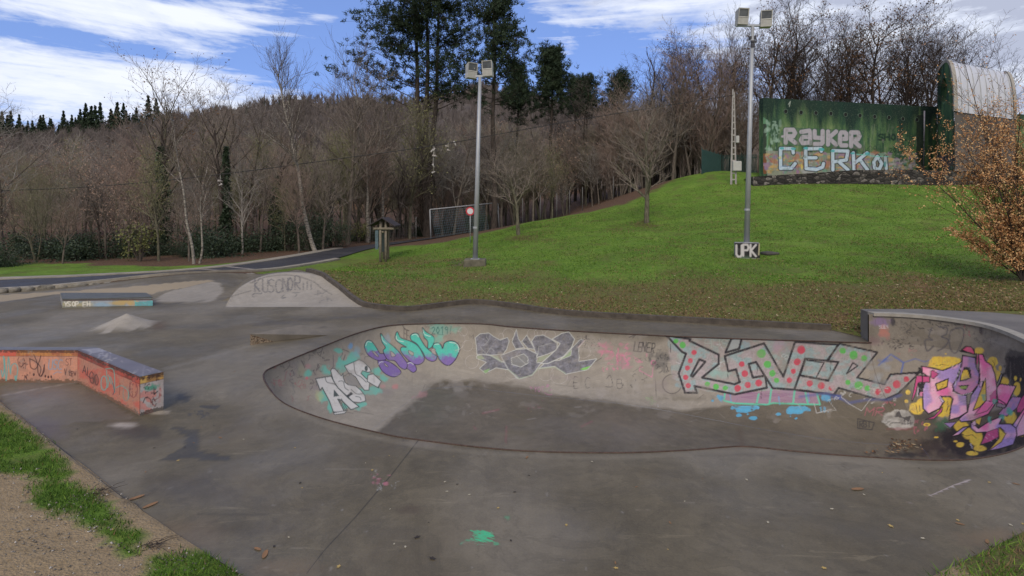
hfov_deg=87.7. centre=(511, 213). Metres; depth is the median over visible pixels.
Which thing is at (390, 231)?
wire fence
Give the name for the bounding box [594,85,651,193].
bare tree
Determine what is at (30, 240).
bare tree
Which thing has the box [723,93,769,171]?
bare tree
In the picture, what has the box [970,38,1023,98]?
bare tree
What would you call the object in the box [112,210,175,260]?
evergreen bush
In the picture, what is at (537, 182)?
bare tree
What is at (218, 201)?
bare tree
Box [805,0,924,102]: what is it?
bare tree
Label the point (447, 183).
bare tree
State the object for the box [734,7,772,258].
floodlight
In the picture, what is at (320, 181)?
bare tree
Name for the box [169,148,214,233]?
bare tree
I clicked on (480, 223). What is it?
evergreen bush
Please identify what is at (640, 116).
bare tree
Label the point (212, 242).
evergreen bush
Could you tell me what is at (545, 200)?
bare tree
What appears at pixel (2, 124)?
spruce tree
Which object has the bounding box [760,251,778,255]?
flat stone
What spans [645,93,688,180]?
bare tree
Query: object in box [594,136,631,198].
bare tree
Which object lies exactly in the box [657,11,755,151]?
bare tree
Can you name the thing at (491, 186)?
bare tree
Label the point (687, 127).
bare tree
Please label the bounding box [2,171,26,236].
bare tree
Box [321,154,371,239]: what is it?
bare tree
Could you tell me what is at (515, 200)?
lawn tree
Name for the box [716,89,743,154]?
bare tree
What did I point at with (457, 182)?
bare tree
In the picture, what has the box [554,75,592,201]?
pine tree
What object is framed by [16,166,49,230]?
bare tree
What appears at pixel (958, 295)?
leaf litter
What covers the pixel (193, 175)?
bare tree
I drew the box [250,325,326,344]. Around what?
kicker ramp
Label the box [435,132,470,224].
bare tree
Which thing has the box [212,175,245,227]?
bare tree
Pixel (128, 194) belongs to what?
bare tree
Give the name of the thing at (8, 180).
bare tree
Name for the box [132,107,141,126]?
spruce tree
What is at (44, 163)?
bare tree
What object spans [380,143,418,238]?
bare tree
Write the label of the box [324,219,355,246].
evergreen bush
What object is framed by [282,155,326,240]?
bare tree
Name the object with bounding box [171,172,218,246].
bare tree
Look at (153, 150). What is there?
bare tree
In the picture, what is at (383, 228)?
information board
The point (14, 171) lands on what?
bare tree
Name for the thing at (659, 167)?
bare tree
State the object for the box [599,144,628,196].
bare tree
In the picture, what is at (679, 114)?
bare tree
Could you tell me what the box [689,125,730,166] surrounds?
bare tree
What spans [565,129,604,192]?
bare tree
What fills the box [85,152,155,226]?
bare tree
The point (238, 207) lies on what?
bare tree
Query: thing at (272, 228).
ivy clad tree
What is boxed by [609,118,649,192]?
bare tree
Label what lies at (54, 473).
grass
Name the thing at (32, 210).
bare tree
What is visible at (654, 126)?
bare tree
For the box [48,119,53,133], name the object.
spruce tree
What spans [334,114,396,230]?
bare tree
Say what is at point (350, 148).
bare tree
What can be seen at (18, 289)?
stone edging
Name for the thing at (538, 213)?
bare tree
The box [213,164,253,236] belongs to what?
bare tree
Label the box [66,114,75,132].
spruce tree
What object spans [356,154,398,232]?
bare tree
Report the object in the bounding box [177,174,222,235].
bare tree
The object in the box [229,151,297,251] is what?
bare tree
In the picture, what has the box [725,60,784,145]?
bare tree
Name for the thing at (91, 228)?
bare tree
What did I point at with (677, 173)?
bare tree
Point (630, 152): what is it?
bare tree
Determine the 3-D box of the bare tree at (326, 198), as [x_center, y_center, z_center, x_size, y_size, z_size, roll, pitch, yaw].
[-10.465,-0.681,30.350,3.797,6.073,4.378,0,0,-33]
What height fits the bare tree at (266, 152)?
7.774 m
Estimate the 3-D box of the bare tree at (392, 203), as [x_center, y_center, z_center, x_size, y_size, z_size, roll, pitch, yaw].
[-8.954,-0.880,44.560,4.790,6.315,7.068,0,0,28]
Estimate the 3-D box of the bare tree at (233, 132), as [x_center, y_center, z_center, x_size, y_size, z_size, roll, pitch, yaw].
[-17.550,-2.953,33.175,7.812,10.857,6.775,0,0,29]
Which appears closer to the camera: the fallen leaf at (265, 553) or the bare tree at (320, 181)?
the fallen leaf at (265, 553)
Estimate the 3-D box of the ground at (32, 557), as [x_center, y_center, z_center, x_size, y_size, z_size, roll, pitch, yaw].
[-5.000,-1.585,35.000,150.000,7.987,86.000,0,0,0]
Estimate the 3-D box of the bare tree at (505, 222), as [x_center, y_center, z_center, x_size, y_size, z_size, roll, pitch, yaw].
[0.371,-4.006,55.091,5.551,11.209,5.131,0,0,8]
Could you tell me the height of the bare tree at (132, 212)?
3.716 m
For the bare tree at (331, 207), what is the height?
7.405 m
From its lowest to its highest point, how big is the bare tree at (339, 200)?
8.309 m
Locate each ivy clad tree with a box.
[126,93,192,251]
[184,92,238,251]
[258,146,298,249]
[397,90,448,236]
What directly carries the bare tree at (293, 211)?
on the ground at (32, 557)
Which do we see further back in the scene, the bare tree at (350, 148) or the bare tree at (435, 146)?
the bare tree at (350, 148)
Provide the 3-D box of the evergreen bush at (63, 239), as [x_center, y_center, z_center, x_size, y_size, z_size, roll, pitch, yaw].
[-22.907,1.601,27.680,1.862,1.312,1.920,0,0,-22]
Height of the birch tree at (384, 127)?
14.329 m
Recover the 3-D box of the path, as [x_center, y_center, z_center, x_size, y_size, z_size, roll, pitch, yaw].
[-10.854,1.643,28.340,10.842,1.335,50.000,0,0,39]
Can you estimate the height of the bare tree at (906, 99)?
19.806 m
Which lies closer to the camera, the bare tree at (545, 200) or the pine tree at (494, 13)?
the pine tree at (494, 13)
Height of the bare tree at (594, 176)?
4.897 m
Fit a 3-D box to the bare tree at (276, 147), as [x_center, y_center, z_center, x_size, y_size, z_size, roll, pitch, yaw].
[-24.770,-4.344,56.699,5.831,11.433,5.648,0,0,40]
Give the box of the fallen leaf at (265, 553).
[262,550,267,557]
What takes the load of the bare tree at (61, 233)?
on the ground at (32, 557)
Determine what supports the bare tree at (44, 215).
on the ground at (32, 557)
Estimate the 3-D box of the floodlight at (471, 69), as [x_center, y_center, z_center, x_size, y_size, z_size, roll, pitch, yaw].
[-1.294,-1.795,21.000,1.150,8.345,0.800,0,0,0]
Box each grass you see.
[0,410,246,575]
[323,183,1023,331]
[918,529,1023,575]
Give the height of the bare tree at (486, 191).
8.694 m
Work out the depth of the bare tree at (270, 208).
32.32 m
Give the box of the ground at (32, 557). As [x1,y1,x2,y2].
[0,171,1023,575]
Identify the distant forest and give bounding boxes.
[0,78,758,211]
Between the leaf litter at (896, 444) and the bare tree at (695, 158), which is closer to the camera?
the leaf litter at (896, 444)
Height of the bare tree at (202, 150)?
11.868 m
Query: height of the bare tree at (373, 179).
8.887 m
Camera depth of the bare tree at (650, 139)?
52.80 m
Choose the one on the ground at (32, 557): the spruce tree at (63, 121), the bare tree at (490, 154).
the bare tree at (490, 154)
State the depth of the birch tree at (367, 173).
37.91 m
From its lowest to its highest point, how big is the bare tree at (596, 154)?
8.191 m
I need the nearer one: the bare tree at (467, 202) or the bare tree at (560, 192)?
the bare tree at (560, 192)
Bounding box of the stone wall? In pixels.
[751,170,1023,185]
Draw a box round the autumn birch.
[879,1,1023,280]
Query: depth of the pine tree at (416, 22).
43.34 m
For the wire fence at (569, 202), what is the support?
on the ground at (32, 557)
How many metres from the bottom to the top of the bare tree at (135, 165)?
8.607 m
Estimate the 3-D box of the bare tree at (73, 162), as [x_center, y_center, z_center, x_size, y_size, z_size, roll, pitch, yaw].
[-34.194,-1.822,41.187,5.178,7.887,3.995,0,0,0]
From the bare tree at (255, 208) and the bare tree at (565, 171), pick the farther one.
the bare tree at (565, 171)
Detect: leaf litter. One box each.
[322,255,1023,328]
[864,438,947,456]
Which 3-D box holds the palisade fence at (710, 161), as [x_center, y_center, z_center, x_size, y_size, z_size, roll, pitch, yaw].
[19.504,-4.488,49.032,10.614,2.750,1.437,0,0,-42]
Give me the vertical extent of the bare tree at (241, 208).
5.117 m
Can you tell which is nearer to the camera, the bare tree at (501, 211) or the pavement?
the pavement
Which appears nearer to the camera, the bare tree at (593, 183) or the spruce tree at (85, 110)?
the bare tree at (593, 183)
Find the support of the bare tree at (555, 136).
on the ground at (32, 557)
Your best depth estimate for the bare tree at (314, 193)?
49.86 m
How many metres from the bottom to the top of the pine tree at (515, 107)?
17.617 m
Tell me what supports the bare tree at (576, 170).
on the ground at (32, 557)
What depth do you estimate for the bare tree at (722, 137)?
58.20 m
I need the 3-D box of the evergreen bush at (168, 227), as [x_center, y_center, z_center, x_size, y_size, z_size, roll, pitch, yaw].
[-19.204,1.266,28.802,2.562,2.032,2.642,0,0,21]
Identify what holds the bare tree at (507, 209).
on the ground at (32, 557)
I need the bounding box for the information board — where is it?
[368,217,400,261]
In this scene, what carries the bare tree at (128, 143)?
on the ground at (32, 557)
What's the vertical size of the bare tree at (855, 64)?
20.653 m
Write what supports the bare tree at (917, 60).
on the ground at (32, 557)
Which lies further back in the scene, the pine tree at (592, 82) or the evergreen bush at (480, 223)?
the pine tree at (592, 82)
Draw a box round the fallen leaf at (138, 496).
[129,493,148,499]
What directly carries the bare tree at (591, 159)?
on the ground at (32, 557)
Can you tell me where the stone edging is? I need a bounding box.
[0,273,254,292]
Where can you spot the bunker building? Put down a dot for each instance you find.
(803, 136)
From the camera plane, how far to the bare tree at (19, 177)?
59.03 m
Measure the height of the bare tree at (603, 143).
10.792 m
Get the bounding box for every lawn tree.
[468,138,549,234]
[600,81,694,223]
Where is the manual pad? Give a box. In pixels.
[60,293,152,307]
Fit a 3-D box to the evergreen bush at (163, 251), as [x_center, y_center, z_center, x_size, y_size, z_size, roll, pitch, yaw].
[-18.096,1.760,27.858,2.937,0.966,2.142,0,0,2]
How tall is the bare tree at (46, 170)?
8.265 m
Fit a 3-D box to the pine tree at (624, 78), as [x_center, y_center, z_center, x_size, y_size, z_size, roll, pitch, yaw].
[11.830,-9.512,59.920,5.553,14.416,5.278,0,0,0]
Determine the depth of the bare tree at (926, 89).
53.54 m
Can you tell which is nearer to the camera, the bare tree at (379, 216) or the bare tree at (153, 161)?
the bare tree at (153, 161)
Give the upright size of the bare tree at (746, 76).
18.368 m
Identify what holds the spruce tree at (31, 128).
on the hill
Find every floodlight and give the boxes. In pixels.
[464,60,493,266]
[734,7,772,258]
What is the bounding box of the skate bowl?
[263,309,1023,460]
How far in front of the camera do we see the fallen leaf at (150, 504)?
4.38 m
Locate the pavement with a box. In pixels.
[0,270,1023,575]
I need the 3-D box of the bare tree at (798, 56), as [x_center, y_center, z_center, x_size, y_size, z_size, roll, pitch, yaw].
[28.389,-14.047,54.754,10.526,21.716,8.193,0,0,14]
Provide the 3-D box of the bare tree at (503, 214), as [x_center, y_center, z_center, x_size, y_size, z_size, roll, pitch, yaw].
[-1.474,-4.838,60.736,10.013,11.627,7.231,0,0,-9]
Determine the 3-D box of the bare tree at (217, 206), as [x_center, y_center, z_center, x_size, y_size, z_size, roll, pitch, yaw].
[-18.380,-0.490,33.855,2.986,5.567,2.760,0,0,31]
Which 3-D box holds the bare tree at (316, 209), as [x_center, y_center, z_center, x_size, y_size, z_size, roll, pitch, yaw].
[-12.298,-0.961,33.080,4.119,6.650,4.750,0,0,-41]
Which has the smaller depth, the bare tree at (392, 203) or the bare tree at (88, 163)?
the bare tree at (392, 203)
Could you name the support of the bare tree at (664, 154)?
on the ground at (32, 557)
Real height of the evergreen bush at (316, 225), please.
2.585 m
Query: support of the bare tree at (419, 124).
on the ground at (32, 557)
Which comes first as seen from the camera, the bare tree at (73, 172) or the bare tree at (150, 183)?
the bare tree at (150, 183)
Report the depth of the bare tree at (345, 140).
42.06 m
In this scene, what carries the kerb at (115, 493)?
on the ground at (32, 557)
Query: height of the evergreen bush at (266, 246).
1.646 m
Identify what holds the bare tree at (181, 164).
on the ground at (32, 557)
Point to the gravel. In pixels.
(50, 567)
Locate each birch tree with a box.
[147,88,199,263]
[178,144,237,263]
[236,23,331,250]
[320,21,416,242]
[346,61,410,216]
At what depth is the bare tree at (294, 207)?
28.13 m
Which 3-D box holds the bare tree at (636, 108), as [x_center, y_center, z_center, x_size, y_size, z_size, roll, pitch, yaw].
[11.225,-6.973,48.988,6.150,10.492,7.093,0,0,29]
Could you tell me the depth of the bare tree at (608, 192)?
50.30 m
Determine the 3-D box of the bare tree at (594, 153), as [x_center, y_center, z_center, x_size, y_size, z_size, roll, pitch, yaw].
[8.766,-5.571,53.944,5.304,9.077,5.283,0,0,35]
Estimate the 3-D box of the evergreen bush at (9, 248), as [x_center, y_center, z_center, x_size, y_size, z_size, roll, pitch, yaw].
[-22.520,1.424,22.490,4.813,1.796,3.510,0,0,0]
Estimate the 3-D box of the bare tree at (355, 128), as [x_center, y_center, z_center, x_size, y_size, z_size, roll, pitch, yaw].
[-11.073,-4.053,36.719,9.998,13.180,8.670,0,0,-42]
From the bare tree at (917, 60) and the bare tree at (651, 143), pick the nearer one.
the bare tree at (651, 143)
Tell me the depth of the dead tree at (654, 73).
51.71 m
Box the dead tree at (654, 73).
[637,47,665,141]
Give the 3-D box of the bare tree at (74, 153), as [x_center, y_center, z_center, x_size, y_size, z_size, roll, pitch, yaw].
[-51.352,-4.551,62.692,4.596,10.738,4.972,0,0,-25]
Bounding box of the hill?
[19,85,700,207]
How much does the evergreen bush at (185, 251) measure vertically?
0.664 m
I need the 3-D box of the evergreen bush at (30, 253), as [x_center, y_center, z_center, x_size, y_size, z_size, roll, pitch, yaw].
[-22.617,1.560,26.230,4.083,1.476,2.979,0,0,-24]
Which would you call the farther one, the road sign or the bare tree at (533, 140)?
the bare tree at (533, 140)
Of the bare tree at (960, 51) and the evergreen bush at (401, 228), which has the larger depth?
the bare tree at (960, 51)
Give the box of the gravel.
[0,428,240,575]
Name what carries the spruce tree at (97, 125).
on the hill
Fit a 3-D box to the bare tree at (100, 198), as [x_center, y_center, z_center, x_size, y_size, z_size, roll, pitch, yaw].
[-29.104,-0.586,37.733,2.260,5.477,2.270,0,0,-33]
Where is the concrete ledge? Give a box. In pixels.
[0,347,163,415]
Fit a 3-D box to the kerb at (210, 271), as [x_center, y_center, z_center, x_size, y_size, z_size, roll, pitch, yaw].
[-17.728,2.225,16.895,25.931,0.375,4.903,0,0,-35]
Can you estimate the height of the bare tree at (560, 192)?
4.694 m
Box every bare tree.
[0,85,69,252]
[0,139,28,191]
[0,158,26,220]
[0,161,12,219]
[0,173,34,231]
[1,143,38,219]
[1,148,54,217]
[1,168,75,261]
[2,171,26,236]
[2,178,51,235]
[3,145,81,238]
[7,160,94,255]
[7,183,59,241]
[10,163,88,235]
[16,162,46,233]
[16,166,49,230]
[17,155,68,211]
[17,193,61,239]
[22,137,73,216]
[24,131,115,230]
[26,148,100,234]
[30,139,106,233]
[38,147,116,232]
[38,187,91,263]
[39,171,101,235]
[39,173,82,236]
[48,132,90,216]
[56,163,138,258]
[71,161,110,236]
[71,163,92,229]
[71,175,115,234]
[74,145,101,221]
[76,131,134,227]
[76,177,116,258]
[78,161,125,233]
[80,171,111,234]
[82,146,144,238]
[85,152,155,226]
[94,157,155,232]
[95,152,181,252]
[100,146,148,206]
[102,185,161,258]
[103,42,229,200]
[104,139,174,223]
[107,119,155,220]
[122,149,184,260]
[129,133,183,219]
[134,129,180,228]
[134,136,174,206]
[136,154,193,243]
[142,160,190,235]
[145,179,218,260]
[151,155,209,233]
[157,65,252,226]
[168,128,198,219]
[168,148,194,203]
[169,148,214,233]
[171,136,216,235]
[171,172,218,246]
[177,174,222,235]
[179,118,234,222]
[179,163,216,235]
[181,133,210,182]
[182,181,218,244]
[185,74,310,225]
[187,134,236,229]
[191,123,246,171]
[192,123,248,230]
[193,163,246,221]
[194,87,306,237]
[198,155,250,225]
[203,166,258,234]
[204,161,272,253]
[204,179,235,223]
[211,137,262,220]
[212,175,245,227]
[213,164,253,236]
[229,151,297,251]
[233,144,279,231]
[233,155,264,234]
[238,132,274,193]
[238,134,288,235]
[238,157,305,232]
[245,157,297,226]
[246,120,301,177]
[258,131,323,226]
[259,168,287,241]
[260,133,305,219]
[265,179,292,250]
[267,149,323,252]
[277,60,426,244]
[277,136,317,219]
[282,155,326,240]
[287,143,356,225]
[289,102,325,221]
[290,163,338,213]
[292,148,338,216]
[302,149,365,248]
[303,168,334,246]
[305,140,352,246]
[315,117,356,219]
[316,127,359,242]
[317,120,359,228]
[317,122,404,241]
[319,126,363,237]
[321,137,366,213]
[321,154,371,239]
[323,105,380,217]
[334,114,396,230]
[334,115,388,230]
[340,164,392,239]
[344,165,391,225]
[354,139,399,232]
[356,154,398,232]
[356,155,397,217]
[360,154,404,226]
[361,141,411,218]
[372,120,461,240]
[376,170,439,236]
[377,79,456,238]
[379,182,414,233]
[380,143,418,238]
[385,153,419,236]
[386,150,399,214]
[389,144,435,224]
[395,179,416,236]
[398,114,455,180]
[398,151,444,223]
[401,110,462,235]
[402,110,471,234]
[402,176,445,234]
[430,108,497,233]
[432,145,467,230]
[432,155,451,210]
[432,157,482,232]
[433,155,466,223]
[433,181,466,233]
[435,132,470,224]
[436,132,471,225]
[443,124,499,224]
[448,153,466,221]
[451,128,532,224]
[453,186,491,231]
[458,116,532,229]
[458,118,530,216]
[461,110,505,226]
[464,115,515,183]
[464,178,491,220]
[467,148,503,229]
[468,145,515,223]
[471,123,530,226]
[480,127,512,187]
[481,186,506,222]
[484,126,541,224]
[490,121,535,225]
[497,172,539,224]
[502,134,559,220]
[505,115,574,199]
[506,119,571,220]
[511,129,576,220]
[513,141,547,221]
[516,148,538,222]
[519,139,542,218]
[525,72,641,203]
[526,153,560,219]
[530,121,588,215]
[532,143,570,217]
[533,104,572,199]
[535,138,584,218]
[544,145,601,206]
[546,105,606,204]
[550,173,572,215]
[555,127,586,214]
[555,134,570,204]
[563,137,607,201]
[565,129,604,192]
[566,115,609,199]
[572,122,616,200]
[573,103,615,197]
[574,145,603,206]
[575,139,615,203]
[577,146,595,206]
[578,136,612,184]
[579,155,606,200]
[581,100,629,199]
[585,68,669,193]
[589,107,668,195]
[592,144,626,199]
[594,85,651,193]
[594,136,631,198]
[596,136,616,196]
[599,83,667,187]
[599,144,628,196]
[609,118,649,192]
[610,105,668,190]
[612,16,715,179]
[613,103,664,192]
[614,121,645,192]
[615,93,672,171]
[616,80,672,187]
[621,39,702,184]
[623,111,658,188]
[624,88,659,179]
[627,83,668,182]
[630,13,737,174]
[639,55,691,179]
[641,121,684,181]
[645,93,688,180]
[647,121,662,166]
[651,76,720,175]
[651,121,673,183]
[652,25,718,154]
[652,135,680,182]
[654,129,674,181]
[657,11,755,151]
[657,34,758,140]
[658,87,710,174]
[659,108,677,176]
[662,110,717,176]
[671,112,688,178]
[673,65,738,159]
[682,86,711,173]
[686,141,703,173]
[687,41,765,125]
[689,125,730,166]
[705,0,777,170]
[707,24,823,159]
[709,101,741,168]
[713,91,737,170]
[714,79,747,159]
[714,98,758,171]
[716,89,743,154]
[717,79,746,153]
[722,0,840,117]
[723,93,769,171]
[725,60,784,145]
[733,0,841,99]
[739,106,757,171]
[745,17,838,103]
[756,0,863,101]
[762,14,880,100]
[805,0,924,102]
[811,0,950,103]
[812,9,876,102]
[812,15,898,102]
[837,6,924,104]
[876,0,960,106]
[877,20,975,105]
[878,14,986,106]
[879,1,973,119]
[909,12,1014,118]
[917,13,1022,114]
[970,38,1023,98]
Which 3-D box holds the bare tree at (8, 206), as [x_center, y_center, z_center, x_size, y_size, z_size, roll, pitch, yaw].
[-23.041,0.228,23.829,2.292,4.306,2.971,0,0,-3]
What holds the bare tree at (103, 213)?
on the ground at (32, 557)
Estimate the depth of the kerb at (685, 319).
12.43 m
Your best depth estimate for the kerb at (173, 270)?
20.39 m
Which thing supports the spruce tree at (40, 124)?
on the hill
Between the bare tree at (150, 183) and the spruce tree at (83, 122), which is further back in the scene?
the spruce tree at (83, 122)
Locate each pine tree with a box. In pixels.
[313,0,500,236]
[441,0,545,228]
[495,57,543,220]
[522,40,579,218]
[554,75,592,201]
[566,72,606,197]
[596,64,640,190]
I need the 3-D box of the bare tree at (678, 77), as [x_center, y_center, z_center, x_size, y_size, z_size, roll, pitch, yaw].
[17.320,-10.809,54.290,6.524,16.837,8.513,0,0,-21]
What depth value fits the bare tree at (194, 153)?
66.37 m
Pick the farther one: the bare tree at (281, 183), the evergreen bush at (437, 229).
the evergreen bush at (437, 229)
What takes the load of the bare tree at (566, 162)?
on the ground at (32, 557)
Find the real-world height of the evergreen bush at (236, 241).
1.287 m
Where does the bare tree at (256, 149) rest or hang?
on the ground at (32, 557)
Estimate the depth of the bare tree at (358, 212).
40.80 m
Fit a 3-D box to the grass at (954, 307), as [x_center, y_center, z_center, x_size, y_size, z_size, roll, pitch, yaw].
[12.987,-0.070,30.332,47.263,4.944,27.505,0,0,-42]
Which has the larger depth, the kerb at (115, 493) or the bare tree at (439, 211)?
the bare tree at (439, 211)
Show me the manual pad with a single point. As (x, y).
(69, 300)
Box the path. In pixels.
[0,231,478,286]
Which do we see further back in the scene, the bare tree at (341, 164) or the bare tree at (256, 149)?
the bare tree at (256, 149)
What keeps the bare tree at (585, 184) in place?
on the ground at (32, 557)
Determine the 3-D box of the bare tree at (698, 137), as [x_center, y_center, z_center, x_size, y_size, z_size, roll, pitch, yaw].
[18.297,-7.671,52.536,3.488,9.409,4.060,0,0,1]
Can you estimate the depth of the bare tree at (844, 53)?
62.89 m
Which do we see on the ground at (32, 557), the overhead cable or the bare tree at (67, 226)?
the bare tree at (67, 226)
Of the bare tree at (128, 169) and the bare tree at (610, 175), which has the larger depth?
the bare tree at (610, 175)
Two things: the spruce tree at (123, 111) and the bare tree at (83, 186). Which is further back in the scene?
the spruce tree at (123, 111)
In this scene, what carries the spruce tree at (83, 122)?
on the hill
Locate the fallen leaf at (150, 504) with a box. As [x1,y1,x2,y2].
[143,501,157,507]
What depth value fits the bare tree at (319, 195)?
33.45 m
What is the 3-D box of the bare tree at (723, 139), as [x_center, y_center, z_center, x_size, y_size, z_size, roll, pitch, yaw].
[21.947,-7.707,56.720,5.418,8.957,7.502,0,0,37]
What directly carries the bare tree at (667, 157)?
on the ground at (32, 557)
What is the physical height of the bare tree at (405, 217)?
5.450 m
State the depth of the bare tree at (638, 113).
69.04 m
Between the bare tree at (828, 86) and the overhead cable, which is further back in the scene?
the bare tree at (828, 86)
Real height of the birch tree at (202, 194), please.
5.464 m
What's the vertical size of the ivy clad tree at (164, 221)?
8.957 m
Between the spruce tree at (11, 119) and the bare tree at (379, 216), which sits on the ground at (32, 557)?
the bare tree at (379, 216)
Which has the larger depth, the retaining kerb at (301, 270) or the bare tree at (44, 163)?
the bare tree at (44, 163)
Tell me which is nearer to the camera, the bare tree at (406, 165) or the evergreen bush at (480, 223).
the evergreen bush at (480, 223)
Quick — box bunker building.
[759,59,1023,175]
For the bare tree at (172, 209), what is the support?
on the ground at (32, 557)
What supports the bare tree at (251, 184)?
on the ground at (32, 557)
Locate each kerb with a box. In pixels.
[0,248,341,279]
[0,258,339,289]
[0,403,124,498]
[7,270,991,573]
[306,268,830,329]
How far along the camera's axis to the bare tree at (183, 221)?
24.66 m
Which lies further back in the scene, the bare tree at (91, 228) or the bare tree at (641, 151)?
the bare tree at (641, 151)
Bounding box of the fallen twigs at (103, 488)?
[84,481,127,495]
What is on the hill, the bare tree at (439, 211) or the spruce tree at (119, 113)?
the spruce tree at (119, 113)
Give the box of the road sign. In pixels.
[466,207,473,241]
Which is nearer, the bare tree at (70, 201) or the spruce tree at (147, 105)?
the bare tree at (70, 201)
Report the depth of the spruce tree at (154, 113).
224.73 m
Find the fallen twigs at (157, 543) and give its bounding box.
[135,535,180,553]
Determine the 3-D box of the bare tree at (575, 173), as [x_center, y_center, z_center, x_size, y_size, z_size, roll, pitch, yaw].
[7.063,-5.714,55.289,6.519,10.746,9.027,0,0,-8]
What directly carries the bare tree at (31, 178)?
on the ground at (32, 557)
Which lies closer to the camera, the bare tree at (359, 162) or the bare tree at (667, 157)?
the bare tree at (359, 162)
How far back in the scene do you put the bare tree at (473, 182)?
46.83 m
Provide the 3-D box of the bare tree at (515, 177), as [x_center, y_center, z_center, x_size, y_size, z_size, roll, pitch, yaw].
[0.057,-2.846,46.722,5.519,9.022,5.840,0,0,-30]
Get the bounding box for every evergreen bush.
[0,229,56,265]
[0,251,24,267]
[4,230,80,259]
[5,228,42,256]
[25,231,130,261]
[46,231,88,254]
[54,225,171,258]
[62,230,109,257]
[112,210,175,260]
[121,222,186,252]
[133,239,190,255]
[165,219,267,258]
[167,245,203,257]
[218,232,268,252]
[233,225,287,252]
[245,238,263,251]
[265,215,313,250]
[288,209,341,250]
[293,231,320,250]
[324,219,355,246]
[344,231,364,241]
[345,216,369,242]
[351,225,391,241]
[389,220,408,236]
[434,227,451,233]
[458,211,490,231]
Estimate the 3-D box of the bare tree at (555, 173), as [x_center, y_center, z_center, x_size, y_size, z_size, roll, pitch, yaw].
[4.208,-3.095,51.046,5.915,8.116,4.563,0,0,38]
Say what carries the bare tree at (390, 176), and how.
on the ground at (32, 557)
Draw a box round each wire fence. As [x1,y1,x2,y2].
[370,217,415,243]
[522,176,613,222]
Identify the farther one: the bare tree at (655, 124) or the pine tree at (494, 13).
the bare tree at (655, 124)
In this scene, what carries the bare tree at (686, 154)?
on the ground at (32, 557)
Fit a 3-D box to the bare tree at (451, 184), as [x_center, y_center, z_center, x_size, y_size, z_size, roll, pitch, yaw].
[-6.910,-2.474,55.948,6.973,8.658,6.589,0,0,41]
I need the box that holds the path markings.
[199,266,250,269]
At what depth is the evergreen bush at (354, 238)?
39.02 m
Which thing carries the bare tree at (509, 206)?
on the ground at (32, 557)
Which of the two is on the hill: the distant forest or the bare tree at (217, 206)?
the distant forest
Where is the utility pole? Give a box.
[730,89,741,183]
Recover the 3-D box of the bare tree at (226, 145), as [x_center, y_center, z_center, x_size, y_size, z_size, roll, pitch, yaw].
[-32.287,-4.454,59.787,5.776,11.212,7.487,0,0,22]
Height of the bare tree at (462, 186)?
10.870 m
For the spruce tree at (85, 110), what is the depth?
221.25 m
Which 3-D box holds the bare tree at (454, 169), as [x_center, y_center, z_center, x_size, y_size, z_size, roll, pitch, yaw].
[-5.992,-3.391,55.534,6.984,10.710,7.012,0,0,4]
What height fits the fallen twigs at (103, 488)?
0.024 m
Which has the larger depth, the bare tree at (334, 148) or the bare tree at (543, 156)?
the bare tree at (334, 148)
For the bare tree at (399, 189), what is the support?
on the ground at (32, 557)
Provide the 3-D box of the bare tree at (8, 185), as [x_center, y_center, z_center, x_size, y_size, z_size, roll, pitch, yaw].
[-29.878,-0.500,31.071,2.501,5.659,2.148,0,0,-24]
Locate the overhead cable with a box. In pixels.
[2,95,731,190]
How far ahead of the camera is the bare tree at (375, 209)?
41.19 m
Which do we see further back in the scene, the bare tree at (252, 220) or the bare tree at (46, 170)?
the bare tree at (46, 170)
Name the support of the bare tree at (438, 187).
on the ground at (32, 557)
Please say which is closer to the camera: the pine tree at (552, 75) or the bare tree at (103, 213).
the bare tree at (103, 213)
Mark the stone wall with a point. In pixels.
(874, 177)
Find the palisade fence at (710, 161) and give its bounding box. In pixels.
[701,147,756,173]
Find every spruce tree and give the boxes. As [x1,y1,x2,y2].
[0,111,8,134]
[5,115,14,140]
[8,112,13,134]
[14,114,23,138]
[27,120,33,136]
[35,115,46,134]
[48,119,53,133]
[56,110,66,130]
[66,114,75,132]
[77,109,82,125]
[78,103,87,128]
[79,115,87,130]
[83,106,98,138]
[87,105,100,129]
[95,119,100,134]
[97,102,105,130]
[106,109,111,127]
[108,106,121,130]
[110,102,124,131]
[120,102,125,121]
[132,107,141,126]
[143,96,153,122]
[150,98,161,122]
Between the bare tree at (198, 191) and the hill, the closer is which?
the bare tree at (198, 191)
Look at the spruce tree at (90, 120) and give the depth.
205.95 m
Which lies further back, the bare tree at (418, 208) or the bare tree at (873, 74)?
the bare tree at (873, 74)
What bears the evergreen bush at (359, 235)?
on the ground at (32, 557)
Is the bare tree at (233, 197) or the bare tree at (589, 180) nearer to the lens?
the bare tree at (233, 197)
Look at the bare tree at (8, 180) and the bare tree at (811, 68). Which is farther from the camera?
the bare tree at (811, 68)
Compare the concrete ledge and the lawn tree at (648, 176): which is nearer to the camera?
the concrete ledge
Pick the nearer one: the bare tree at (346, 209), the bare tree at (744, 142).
the bare tree at (346, 209)
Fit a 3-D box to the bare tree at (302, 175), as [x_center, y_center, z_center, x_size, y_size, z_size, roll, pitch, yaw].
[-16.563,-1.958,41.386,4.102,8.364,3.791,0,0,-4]
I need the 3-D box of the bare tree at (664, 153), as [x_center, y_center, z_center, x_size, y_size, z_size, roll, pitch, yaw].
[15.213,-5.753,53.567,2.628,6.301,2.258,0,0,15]
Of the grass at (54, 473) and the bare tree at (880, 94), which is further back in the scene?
the bare tree at (880, 94)
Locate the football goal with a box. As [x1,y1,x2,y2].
[429,203,499,237]
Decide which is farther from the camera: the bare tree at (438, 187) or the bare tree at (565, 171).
the bare tree at (565, 171)
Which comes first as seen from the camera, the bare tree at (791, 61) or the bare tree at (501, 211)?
the bare tree at (501, 211)
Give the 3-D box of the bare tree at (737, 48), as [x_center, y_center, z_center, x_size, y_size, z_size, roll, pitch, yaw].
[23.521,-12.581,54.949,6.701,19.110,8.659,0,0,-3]

